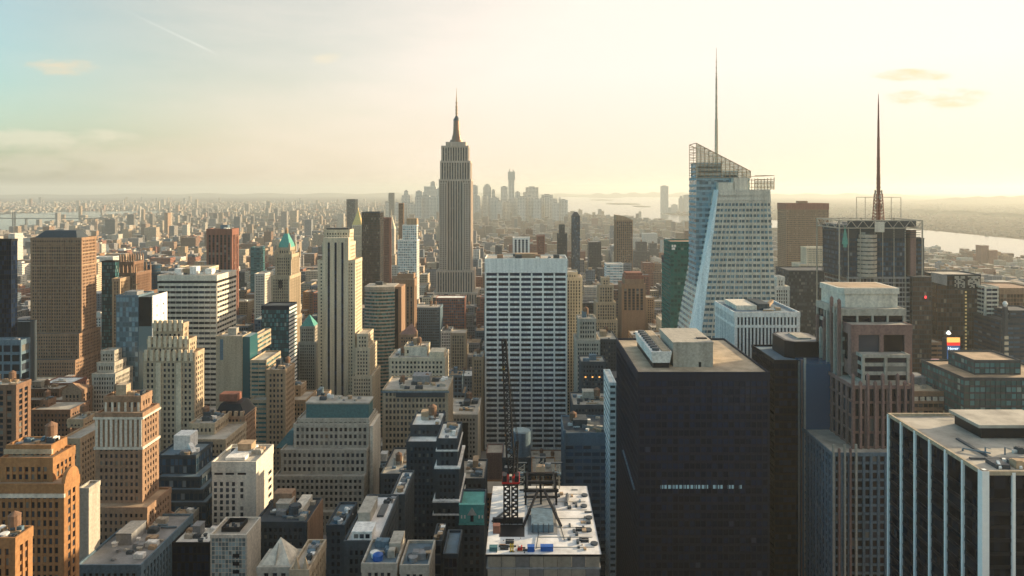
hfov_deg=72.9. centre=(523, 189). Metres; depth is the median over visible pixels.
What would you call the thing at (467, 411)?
stone building
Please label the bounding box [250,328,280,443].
office building
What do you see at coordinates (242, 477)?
stone building
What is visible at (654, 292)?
city block
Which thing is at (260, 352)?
apartment slab
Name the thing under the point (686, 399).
window
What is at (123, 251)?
apartment slab
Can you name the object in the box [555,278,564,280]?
window
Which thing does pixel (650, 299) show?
brick building
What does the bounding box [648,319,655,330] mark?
city block
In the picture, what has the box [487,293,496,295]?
window
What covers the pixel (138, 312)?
glass tower
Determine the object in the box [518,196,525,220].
downtown block
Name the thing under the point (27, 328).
office building
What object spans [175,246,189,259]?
city block
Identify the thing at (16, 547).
brick building
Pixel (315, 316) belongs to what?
apartment slab
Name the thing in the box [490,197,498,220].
downtown block
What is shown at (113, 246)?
apartment slab
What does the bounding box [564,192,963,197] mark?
hill
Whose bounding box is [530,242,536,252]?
tower
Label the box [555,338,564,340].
window
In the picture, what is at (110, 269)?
office tower
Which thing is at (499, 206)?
downtown block
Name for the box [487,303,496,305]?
window
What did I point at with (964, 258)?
apartment slab
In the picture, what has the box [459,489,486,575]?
ornate building
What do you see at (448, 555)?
building
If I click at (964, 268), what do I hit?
apartment slab
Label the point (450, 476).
brick building
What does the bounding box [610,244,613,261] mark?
city block
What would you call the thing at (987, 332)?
office tower
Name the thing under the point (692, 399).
window
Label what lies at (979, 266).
city block
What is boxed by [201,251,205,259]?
apartment slab
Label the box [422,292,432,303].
city block
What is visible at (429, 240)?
apartment slab
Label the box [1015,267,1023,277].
city block
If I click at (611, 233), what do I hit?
tower
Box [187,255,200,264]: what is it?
city block
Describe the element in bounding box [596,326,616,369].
brick building
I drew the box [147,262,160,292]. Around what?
round tower
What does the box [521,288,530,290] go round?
window
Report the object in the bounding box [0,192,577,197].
hill
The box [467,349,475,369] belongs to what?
city block
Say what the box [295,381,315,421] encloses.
brick building
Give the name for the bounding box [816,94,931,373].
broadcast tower
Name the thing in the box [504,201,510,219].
downtown block
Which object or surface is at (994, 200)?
hill
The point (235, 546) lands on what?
tiled building
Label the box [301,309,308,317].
city block
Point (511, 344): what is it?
window
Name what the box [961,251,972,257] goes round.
city block
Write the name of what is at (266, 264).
city block
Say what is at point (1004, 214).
hill
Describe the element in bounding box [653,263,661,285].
city block
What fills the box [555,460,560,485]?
city block
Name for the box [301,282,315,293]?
city block
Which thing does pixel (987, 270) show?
apartment slab
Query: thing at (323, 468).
window
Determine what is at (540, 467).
formwork tower
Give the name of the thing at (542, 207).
downtown block
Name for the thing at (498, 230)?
distant city blocks
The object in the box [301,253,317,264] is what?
apartment slab
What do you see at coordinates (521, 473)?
formwork tower
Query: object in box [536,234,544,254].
brick tower
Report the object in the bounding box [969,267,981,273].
city block
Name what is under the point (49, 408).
brick building
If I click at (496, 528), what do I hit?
site container
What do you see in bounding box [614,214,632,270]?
glass tower
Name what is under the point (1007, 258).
city block
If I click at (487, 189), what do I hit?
downtown tower
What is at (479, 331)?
narrow building
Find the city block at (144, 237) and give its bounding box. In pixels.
[137,235,146,241]
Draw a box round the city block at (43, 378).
[37,377,55,381]
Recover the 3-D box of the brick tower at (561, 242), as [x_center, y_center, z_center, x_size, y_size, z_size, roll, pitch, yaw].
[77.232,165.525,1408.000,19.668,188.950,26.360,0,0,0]
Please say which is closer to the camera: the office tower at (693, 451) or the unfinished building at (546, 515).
the unfinished building at (546, 515)
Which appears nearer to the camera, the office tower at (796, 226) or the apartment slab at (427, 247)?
the office tower at (796, 226)
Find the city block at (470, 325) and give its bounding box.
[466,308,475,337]
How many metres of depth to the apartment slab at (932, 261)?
2191.00 m
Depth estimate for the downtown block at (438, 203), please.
5791.75 m
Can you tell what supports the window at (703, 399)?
in the office tower at (693, 451)
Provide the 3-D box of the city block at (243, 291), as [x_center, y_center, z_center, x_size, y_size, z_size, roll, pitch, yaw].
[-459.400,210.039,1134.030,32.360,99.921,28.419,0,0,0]
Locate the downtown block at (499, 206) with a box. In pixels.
[497,200,501,217]
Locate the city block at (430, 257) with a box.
[426,252,435,261]
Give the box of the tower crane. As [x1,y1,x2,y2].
[501,338,519,523]
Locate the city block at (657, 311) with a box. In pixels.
[654,308,661,322]
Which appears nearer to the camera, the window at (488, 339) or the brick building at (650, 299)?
the window at (488, 339)
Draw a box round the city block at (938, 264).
[935,261,944,268]
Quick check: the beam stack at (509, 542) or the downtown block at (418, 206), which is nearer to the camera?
the beam stack at (509, 542)
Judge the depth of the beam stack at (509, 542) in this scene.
215.58 m
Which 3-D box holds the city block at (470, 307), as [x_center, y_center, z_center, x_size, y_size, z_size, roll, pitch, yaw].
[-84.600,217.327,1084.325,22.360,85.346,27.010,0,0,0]
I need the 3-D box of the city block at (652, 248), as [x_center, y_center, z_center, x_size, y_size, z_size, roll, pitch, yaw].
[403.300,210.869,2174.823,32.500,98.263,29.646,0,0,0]
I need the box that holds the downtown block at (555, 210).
[552,202,558,220]
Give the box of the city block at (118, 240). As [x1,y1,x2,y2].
[112,238,120,248]
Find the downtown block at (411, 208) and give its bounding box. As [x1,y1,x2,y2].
[408,203,414,217]
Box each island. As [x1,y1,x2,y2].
[588,197,622,197]
[606,203,638,204]
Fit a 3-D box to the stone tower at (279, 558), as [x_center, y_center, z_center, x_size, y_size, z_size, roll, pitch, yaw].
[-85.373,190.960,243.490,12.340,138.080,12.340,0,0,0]
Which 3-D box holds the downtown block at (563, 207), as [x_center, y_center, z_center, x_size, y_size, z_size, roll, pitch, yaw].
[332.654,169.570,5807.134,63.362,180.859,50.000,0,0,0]
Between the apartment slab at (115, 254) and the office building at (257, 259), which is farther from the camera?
the apartment slab at (115, 254)
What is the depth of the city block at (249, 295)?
1071.00 m
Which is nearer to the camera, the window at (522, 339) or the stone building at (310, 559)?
the stone building at (310, 559)
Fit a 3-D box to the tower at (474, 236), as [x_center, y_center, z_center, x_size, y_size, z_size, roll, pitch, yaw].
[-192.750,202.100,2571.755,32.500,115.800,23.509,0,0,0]
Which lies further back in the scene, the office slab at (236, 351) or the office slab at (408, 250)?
the office slab at (408, 250)
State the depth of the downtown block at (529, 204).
5843.18 m
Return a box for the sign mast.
[1002,301,1008,355]
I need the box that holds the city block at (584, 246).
[581,242,586,256]
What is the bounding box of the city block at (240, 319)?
[236,315,246,323]
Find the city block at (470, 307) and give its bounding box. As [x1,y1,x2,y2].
[466,301,475,317]
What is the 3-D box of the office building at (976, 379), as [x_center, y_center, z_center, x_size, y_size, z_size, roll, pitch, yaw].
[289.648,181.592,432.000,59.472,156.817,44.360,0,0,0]
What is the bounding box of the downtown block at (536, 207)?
[533,198,540,218]
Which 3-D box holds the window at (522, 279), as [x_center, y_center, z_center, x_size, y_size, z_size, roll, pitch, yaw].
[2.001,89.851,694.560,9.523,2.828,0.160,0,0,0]
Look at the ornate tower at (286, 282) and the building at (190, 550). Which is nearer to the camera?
the building at (190, 550)
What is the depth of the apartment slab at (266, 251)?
1932.12 m
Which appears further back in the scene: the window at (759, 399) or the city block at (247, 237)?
the city block at (247, 237)
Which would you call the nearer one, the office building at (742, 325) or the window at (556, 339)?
the office building at (742, 325)
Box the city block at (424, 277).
[420,271,429,282]
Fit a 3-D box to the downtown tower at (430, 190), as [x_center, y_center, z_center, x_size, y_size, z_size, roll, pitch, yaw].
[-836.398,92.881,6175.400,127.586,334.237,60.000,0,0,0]
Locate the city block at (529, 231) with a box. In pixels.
[526,228,532,234]
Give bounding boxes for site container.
[489,544,497,551]
[493,523,499,533]
[527,544,534,551]
[540,544,552,551]
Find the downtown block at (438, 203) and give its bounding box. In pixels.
[437,195,438,211]
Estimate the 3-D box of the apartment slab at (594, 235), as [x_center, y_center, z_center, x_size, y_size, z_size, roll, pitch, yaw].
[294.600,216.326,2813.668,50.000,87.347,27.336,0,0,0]
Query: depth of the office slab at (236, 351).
520.01 m
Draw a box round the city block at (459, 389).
[449,367,467,397]
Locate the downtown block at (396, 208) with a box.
[395,202,398,218]
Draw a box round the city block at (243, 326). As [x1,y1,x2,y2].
[236,320,253,332]
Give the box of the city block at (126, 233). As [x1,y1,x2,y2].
[122,227,131,238]
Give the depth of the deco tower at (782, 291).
644.28 m
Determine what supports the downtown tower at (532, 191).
on the ground
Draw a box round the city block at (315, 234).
[313,232,319,244]
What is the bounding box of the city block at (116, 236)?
[112,234,122,239]
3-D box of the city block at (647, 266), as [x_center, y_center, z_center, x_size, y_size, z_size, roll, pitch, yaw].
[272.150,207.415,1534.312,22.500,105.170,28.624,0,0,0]
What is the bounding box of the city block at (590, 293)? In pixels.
[582,285,596,300]
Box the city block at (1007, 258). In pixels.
[998,254,1012,261]
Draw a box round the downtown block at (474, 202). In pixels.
[473,193,477,218]
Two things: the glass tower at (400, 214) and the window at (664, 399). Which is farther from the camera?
the glass tower at (400, 214)
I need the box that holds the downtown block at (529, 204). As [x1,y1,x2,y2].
[526,195,532,219]
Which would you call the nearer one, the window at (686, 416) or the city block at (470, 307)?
the window at (686, 416)
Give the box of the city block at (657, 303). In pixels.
[654,299,661,308]
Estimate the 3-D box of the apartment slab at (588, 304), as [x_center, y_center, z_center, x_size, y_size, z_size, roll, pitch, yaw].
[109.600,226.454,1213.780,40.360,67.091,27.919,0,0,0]
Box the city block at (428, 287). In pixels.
[419,283,430,292]
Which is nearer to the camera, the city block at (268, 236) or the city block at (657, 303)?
the city block at (657, 303)
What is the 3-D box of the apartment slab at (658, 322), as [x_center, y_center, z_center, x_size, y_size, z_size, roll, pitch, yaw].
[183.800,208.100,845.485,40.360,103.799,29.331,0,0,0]
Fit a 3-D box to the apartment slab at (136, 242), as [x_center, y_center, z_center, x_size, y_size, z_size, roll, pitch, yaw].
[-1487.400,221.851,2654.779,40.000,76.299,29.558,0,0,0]
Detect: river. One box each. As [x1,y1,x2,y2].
[0,211,173,229]
[557,197,1023,257]
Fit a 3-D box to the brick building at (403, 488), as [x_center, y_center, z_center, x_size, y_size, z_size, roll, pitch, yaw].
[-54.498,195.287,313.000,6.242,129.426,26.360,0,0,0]
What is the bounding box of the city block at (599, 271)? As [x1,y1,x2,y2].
[596,264,603,281]
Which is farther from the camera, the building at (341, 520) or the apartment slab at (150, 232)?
the apartment slab at (150, 232)
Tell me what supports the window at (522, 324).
in the office tower at (526, 305)
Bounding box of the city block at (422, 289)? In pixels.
[419,285,426,295]
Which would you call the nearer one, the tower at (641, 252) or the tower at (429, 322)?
the tower at (429, 322)
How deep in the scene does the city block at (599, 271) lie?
1391.00 m
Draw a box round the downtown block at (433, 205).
[430,196,436,218]
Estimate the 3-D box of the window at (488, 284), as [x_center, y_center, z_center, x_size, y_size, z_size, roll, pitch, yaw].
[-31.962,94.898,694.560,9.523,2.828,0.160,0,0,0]
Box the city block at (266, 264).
[265,255,268,268]
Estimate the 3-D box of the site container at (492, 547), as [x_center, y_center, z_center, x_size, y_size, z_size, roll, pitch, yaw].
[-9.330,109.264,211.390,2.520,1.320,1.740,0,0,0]
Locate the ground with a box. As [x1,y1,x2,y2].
[0,194,1023,575]
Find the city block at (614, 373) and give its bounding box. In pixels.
[611,370,616,441]
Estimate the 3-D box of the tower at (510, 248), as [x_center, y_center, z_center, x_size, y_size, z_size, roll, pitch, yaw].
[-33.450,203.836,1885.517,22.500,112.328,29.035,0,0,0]
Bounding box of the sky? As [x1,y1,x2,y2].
[0,0,1023,193]
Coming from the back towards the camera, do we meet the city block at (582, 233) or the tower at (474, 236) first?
the city block at (582, 233)
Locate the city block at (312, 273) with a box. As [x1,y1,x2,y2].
[306,267,317,281]
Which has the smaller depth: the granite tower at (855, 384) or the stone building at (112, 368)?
the granite tower at (855, 384)
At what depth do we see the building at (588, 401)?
479.45 m
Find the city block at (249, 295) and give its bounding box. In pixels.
[244,292,253,298]
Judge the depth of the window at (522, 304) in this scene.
694.49 m
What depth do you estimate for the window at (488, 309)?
694.49 m
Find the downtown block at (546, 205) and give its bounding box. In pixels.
[544,196,549,217]
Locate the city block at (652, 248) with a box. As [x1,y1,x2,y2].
[647,241,658,256]
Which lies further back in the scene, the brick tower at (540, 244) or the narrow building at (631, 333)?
the brick tower at (540, 244)
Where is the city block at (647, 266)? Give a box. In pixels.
[641,260,652,286]
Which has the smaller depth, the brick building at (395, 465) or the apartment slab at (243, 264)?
the brick building at (395, 465)
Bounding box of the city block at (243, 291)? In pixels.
[239,287,249,298]
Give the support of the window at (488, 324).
in the office tower at (526, 305)
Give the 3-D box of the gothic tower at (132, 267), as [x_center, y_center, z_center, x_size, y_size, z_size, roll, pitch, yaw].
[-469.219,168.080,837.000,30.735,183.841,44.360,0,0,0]
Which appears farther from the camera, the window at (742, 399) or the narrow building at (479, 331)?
the narrow building at (479, 331)
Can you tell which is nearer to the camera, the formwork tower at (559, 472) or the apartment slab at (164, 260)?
the formwork tower at (559, 472)
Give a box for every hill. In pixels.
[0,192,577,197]
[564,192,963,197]
[841,208,1023,217]
[892,195,1023,203]
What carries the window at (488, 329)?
in the office tower at (526, 305)
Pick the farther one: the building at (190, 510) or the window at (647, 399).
the building at (190, 510)
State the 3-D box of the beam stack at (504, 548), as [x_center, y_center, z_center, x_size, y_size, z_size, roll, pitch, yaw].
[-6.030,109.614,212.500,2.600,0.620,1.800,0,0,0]
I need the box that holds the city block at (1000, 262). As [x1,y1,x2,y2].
[994,260,1005,265]
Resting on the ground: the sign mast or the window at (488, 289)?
the sign mast
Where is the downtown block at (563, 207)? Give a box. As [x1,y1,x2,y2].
[560,199,567,220]
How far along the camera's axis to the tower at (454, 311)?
960.45 m
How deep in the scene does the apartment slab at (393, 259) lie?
1791.00 m
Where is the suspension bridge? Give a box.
[0,212,109,223]
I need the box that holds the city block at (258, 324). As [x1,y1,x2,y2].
[254,316,261,332]
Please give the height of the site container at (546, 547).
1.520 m
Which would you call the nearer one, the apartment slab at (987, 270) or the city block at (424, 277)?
the city block at (424, 277)
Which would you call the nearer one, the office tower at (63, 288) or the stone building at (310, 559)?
the stone building at (310, 559)
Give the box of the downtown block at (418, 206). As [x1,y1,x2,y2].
[415,196,421,217]
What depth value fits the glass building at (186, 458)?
371.84 m
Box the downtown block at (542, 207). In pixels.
[539,197,543,217]
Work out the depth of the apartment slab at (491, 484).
485.92 m
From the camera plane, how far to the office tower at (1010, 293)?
660.18 m
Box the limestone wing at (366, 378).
[352,329,380,413]
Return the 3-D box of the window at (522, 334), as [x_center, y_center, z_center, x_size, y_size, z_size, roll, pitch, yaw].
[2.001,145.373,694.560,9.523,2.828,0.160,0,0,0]
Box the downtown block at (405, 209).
[402,201,406,218]
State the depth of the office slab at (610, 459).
408.20 m
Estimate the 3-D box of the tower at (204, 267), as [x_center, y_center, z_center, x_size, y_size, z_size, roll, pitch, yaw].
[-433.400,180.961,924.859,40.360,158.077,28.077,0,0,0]
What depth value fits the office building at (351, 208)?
2500.18 m
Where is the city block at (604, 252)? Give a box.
[601,248,607,261]
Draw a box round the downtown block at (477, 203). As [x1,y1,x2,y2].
[476,195,479,211]
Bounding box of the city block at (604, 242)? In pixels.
[600,237,608,246]
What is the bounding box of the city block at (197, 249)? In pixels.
[191,246,202,255]
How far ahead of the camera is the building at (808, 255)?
1160.06 m
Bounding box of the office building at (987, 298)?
[977,284,998,315]
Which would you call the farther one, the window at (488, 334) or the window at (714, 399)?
the window at (488, 334)
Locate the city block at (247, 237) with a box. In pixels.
[242,232,252,242]
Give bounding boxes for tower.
[0,239,17,336]
[0,421,79,575]
[8,233,22,259]
[30,230,100,384]
[43,225,54,231]
[93,382,171,544]
[101,260,119,349]
[116,283,166,389]
[119,252,157,292]
[143,320,204,452]
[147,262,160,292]
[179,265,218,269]
[182,223,189,235]
[194,260,205,264]
[206,225,238,314]
[239,271,249,287]
[256,537,301,575]
[261,302,296,380]
[271,227,301,348]
[290,232,296,251]
[303,287,317,308]
[309,289,317,314]
[313,291,317,313]
[317,216,361,395]
[352,209,361,256]
[384,217,391,282]
[389,193,394,216]
[391,209,395,253]
[394,270,416,329]
[398,203,403,239]
[402,190,410,215]
[416,190,422,196]
[417,300,442,348]
[422,181,436,196]
[436,225,438,240]
[436,295,465,328]
[473,185,477,193]
[473,230,476,243]
[473,247,481,266]
[476,295,484,326]
[483,184,491,218]
[485,253,566,448]
[495,245,501,254]
[501,186,507,218]
[507,244,512,252]
[508,169,514,201]
[513,236,529,252]
[515,191,519,197]
[515,462,526,487]
[523,186,537,198]
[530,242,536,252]
[534,457,545,487]
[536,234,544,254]
[541,194,556,217]
[551,462,561,488]
[557,224,566,256]
[567,233,580,249]
[567,270,582,414]
[571,212,579,273]
[587,241,600,273]
[593,276,617,337]
[609,225,613,243]
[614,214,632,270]
[616,328,769,575]
[618,271,645,337]
[621,259,630,272]
[633,240,649,268]
[642,233,656,244]
[642,270,649,294]
[660,185,667,212]
[662,239,688,327]
[671,204,677,212]
[678,196,682,212]
[683,195,688,212]
[751,332,821,575]
[774,275,789,306]
[776,266,824,336]
[777,201,828,265]
[795,282,913,575]
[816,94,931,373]
[887,409,1023,575]
[924,270,980,349]
[942,331,959,358]
[973,305,1023,362]
[975,245,997,264]
[981,282,1023,305]
[984,271,1002,279]
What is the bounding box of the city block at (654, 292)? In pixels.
[650,289,658,298]
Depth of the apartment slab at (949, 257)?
2320.18 m
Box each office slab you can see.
[157,266,236,406]
[216,327,257,410]
[361,211,383,304]
[397,218,418,298]
[603,369,615,575]
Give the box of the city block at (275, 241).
[272,238,280,246]
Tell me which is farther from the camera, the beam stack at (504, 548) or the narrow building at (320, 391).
the narrow building at (320, 391)
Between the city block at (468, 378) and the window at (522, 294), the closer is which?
the window at (522, 294)
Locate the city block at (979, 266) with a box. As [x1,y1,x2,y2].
[971,264,984,267]
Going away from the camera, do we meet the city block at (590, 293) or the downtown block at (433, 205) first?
the city block at (590, 293)
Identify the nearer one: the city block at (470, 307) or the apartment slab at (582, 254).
the city block at (470, 307)
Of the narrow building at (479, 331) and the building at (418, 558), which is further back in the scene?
the narrow building at (479, 331)
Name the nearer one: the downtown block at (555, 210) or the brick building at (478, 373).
the brick building at (478, 373)
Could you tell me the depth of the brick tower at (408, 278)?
840.60 m
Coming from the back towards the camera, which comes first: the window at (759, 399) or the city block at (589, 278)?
the city block at (589, 278)
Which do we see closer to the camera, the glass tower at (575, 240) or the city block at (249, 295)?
the city block at (249, 295)
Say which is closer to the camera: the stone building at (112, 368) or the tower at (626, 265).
the stone building at (112, 368)
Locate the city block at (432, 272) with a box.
[425,267,435,287]
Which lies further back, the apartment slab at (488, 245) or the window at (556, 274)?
the apartment slab at (488, 245)
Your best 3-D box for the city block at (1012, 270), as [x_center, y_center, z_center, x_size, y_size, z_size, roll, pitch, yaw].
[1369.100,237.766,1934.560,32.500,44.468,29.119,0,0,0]
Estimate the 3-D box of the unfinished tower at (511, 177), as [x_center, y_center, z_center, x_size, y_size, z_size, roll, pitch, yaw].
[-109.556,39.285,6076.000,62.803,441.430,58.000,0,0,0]
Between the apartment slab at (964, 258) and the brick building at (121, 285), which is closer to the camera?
the brick building at (121, 285)
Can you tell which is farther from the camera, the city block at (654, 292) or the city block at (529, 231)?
the city block at (529, 231)
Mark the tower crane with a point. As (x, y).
(511, 475)
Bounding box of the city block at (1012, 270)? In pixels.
[1005,267,1023,275]
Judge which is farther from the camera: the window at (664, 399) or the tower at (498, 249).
the tower at (498, 249)
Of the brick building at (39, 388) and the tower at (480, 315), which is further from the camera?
the tower at (480, 315)
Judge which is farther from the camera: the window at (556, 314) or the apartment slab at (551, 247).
the apartment slab at (551, 247)
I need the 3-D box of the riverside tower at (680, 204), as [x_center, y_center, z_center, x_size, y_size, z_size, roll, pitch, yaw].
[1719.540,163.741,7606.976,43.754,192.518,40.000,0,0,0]
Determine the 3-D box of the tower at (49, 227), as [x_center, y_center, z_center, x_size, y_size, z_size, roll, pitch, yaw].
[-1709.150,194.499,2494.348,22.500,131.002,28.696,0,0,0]
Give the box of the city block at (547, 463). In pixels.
[531,453,555,485]
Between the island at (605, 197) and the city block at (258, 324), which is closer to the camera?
the city block at (258, 324)
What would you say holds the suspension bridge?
on the ground
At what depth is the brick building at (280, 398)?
500.06 m
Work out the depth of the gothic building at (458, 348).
780.00 m
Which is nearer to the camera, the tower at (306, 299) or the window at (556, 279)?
the window at (556, 279)
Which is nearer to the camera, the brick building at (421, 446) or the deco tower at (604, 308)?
the brick building at (421, 446)
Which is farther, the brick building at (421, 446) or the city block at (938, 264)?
the city block at (938, 264)
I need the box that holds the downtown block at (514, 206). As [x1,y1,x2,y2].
[510,198,517,216]
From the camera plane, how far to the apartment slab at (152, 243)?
2591.00 m
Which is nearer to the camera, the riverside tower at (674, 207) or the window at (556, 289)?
the window at (556, 289)
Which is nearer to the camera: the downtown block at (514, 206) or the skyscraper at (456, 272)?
the skyscraper at (456, 272)
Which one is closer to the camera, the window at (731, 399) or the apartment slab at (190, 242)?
the window at (731, 399)
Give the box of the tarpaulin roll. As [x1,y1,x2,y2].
[564,493,569,505]
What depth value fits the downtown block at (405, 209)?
5805.73 m
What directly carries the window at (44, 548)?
in the orange tower at (39, 481)
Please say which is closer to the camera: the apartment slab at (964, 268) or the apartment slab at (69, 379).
the apartment slab at (69, 379)
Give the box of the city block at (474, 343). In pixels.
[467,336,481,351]
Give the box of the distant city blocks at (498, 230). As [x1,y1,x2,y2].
[0,196,1023,538]
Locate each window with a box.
[33,547,57,575]
[100,497,142,544]
[152,391,190,451]
[277,467,363,531]
[386,428,409,453]
[487,273,496,275]
[487,278,496,280]
[487,283,496,285]
[487,288,496,290]
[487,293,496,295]
[487,298,496,300]
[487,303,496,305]
[487,308,496,310]
[487,313,496,315]
[487,318,496,320]
[487,323,496,325]
[487,328,496,330]
[487,333,496,335]
[487,338,496,340]
[487,343,496,345]
[487,343,564,446]
[521,273,530,275]
[521,278,530,280]
[521,283,530,285]
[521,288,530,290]
[521,293,530,295]
[521,298,530,300]
[521,303,530,305]
[521,308,530,310]
[521,313,530,315]
[521,318,530,320]
[521,323,530,325]
[521,328,530,330]
[521,333,530,335]
[521,338,530,340]
[555,273,564,275]
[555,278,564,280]
[555,283,564,285]
[555,288,564,290]
[555,293,564,295]
[555,298,564,300]
[555,303,564,305]
[555,308,564,310]
[555,313,564,315]
[555,318,564,320]
[555,323,564,325]
[555,328,564,330]
[555,333,564,335]
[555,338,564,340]
[640,414,766,575]
[645,397,649,402]
[662,397,666,402]
[673,397,677,402]
[684,397,688,402]
[690,397,694,402]
[701,397,705,402]
[712,397,716,402]
[729,397,733,402]
[740,397,744,402]
[757,397,761,402]
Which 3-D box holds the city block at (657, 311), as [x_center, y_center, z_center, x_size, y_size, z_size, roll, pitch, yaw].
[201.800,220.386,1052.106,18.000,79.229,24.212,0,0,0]
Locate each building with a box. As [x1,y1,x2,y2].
[0,337,30,378]
[0,370,30,456]
[0,511,33,575]
[18,320,36,383]
[31,379,69,408]
[31,389,89,435]
[62,382,92,410]
[66,404,96,486]
[79,480,100,561]
[79,514,192,575]
[92,347,132,410]
[112,276,129,346]
[159,430,217,524]
[168,507,198,523]
[172,521,217,575]
[188,405,246,455]
[210,517,260,575]
[211,440,273,524]
[216,391,255,439]
[250,246,264,291]
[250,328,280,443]
[254,271,272,318]
[258,488,322,559]
[266,356,294,492]
[274,393,380,534]
[289,539,326,575]
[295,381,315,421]
[298,314,317,389]
[316,387,330,395]
[326,502,357,575]
[343,494,398,575]
[346,199,357,228]
[361,531,405,575]
[364,281,404,427]
[379,451,388,493]
[380,447,405,493]
[381,372,452,455]
[389,337,448,378]
[391,470,414,543]
[399,323,417,347]
[399,540,435,575]
[406,404,445,539]
[432,422,465,536]
[433,523,461,575]
[441,324,452,367]
[450,329,466,369]
[453,391,480,458]
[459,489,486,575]
[464,455,487,575]
[472,348,484,450]
[475,324,483,350]
[485,472,601,575]
[486,444,502,479]
[502,427,530,485]
[561,411,605,575]
[570,387,603,414]
[573,306,599,391]
[578,354,605,391]
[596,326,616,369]
[604,262,622,283]
[628,330,637,337]
[646,295,654,329]
[715,298,799,357]
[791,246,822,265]
[912,372,943,412]
[921,350,1023,412]
[932,338,941,358]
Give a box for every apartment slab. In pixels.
[44,376,86,384]
[96,256,118,261]
[106,243,117,249]
[106,252,130,260]
[112,249,131,253]
[128,237,142,246]
[134,249,151,258]
[144,227,159,240]
[146,240,161,249]
[150,255,174,264]
[161,250,174,255]
[163,240,176,249]
[167,254,185,260]
[181,236,198,247]
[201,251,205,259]
[239,247,248,255]
[239,255,248,268]
[239,297,253,323]
[240,243,259,251]
[253,236,263,244]
[258,349,298,380]
[265,248,270,261]
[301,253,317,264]
[311,313,317,322]
[391,254,396,264]
[391,265,397,276]
[419,257,425,267]
[423,233,435,245]
[423,246,437,251]
[473,259,481,274]
[475,292,484,312]
[476,275,482,287]
[485,242,495,249]
[487,480,537,534]
[502,237,512,247]
[531,448,560,459]
[547,244,556,253]
[552,232,558,240]
[567,248,584,260]
[582,299,593,313]
[584,261,605,272]
[590,232,602,240]
[656,316,661,330]
[928,257,948,263]
[947,254,963,259]
[956,256,972,259]
[956,260,977,265]
[958,265,971,270]
[979,268,995,274]
[1006,262,1017,265]
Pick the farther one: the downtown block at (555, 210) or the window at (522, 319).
the downtown block at (555, 210)
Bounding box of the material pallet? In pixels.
[517,545,522,551]
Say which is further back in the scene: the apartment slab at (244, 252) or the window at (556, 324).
the apartment slab at (244, 252)
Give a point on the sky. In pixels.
(97, 96)
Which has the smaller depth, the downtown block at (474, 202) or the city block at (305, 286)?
the city block at (305, 286)
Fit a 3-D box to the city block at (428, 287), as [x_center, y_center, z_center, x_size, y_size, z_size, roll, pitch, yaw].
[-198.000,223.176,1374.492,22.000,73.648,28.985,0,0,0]
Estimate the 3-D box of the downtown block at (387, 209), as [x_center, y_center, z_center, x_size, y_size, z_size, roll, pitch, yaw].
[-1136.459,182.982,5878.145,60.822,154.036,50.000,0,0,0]
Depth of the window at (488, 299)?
694.49 m
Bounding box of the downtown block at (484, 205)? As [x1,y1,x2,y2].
[482,195,487,218]
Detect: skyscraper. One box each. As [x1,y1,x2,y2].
[432,88,479,303]
[677,48,775,337]
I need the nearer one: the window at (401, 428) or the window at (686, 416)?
the window at (686, 416)
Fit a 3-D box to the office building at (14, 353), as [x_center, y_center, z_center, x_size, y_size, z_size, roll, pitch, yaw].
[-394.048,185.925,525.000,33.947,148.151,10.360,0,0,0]
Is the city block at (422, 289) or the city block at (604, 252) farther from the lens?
the city block at (604, 252)
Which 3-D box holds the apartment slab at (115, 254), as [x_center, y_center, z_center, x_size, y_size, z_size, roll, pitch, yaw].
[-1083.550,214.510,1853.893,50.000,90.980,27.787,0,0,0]
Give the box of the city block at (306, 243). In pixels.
[302,236,310,250]
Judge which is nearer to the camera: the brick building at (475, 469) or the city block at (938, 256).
the brick building at (475, 469)
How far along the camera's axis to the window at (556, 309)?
694.49 m
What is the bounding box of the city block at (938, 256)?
[934,253,946,258]
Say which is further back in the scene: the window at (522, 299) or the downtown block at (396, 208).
the downtown block at (396, 208)
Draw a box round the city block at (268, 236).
[264,230,272,244]
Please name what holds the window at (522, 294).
in the office tower at (526, 305)
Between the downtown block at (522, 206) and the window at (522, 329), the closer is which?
the window at (522, 329)
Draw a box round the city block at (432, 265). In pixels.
[425,262,435,269]
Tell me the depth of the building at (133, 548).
307.83 m
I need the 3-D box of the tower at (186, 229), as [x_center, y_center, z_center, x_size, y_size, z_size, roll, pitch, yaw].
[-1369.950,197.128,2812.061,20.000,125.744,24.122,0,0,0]
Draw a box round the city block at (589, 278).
[583,267,595,284]
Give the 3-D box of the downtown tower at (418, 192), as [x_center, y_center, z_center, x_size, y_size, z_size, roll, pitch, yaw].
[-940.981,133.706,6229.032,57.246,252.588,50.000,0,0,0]
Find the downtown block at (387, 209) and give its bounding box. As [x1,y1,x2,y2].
[386,202,388,216]
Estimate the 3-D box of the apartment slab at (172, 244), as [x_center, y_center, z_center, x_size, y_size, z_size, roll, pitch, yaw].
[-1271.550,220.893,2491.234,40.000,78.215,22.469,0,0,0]
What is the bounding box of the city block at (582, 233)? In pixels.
[580,228,584,239]
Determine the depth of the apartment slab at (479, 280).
1520.00 m
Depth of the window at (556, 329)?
694.49 m
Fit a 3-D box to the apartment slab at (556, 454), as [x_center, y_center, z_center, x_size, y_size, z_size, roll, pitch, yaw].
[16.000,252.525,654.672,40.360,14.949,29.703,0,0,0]
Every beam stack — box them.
[500,545,508,549]
[506,539,513,543]
[581,538,588,542]
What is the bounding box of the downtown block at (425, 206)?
[421,195,429,219]
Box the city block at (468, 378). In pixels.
[462,367,471,391]

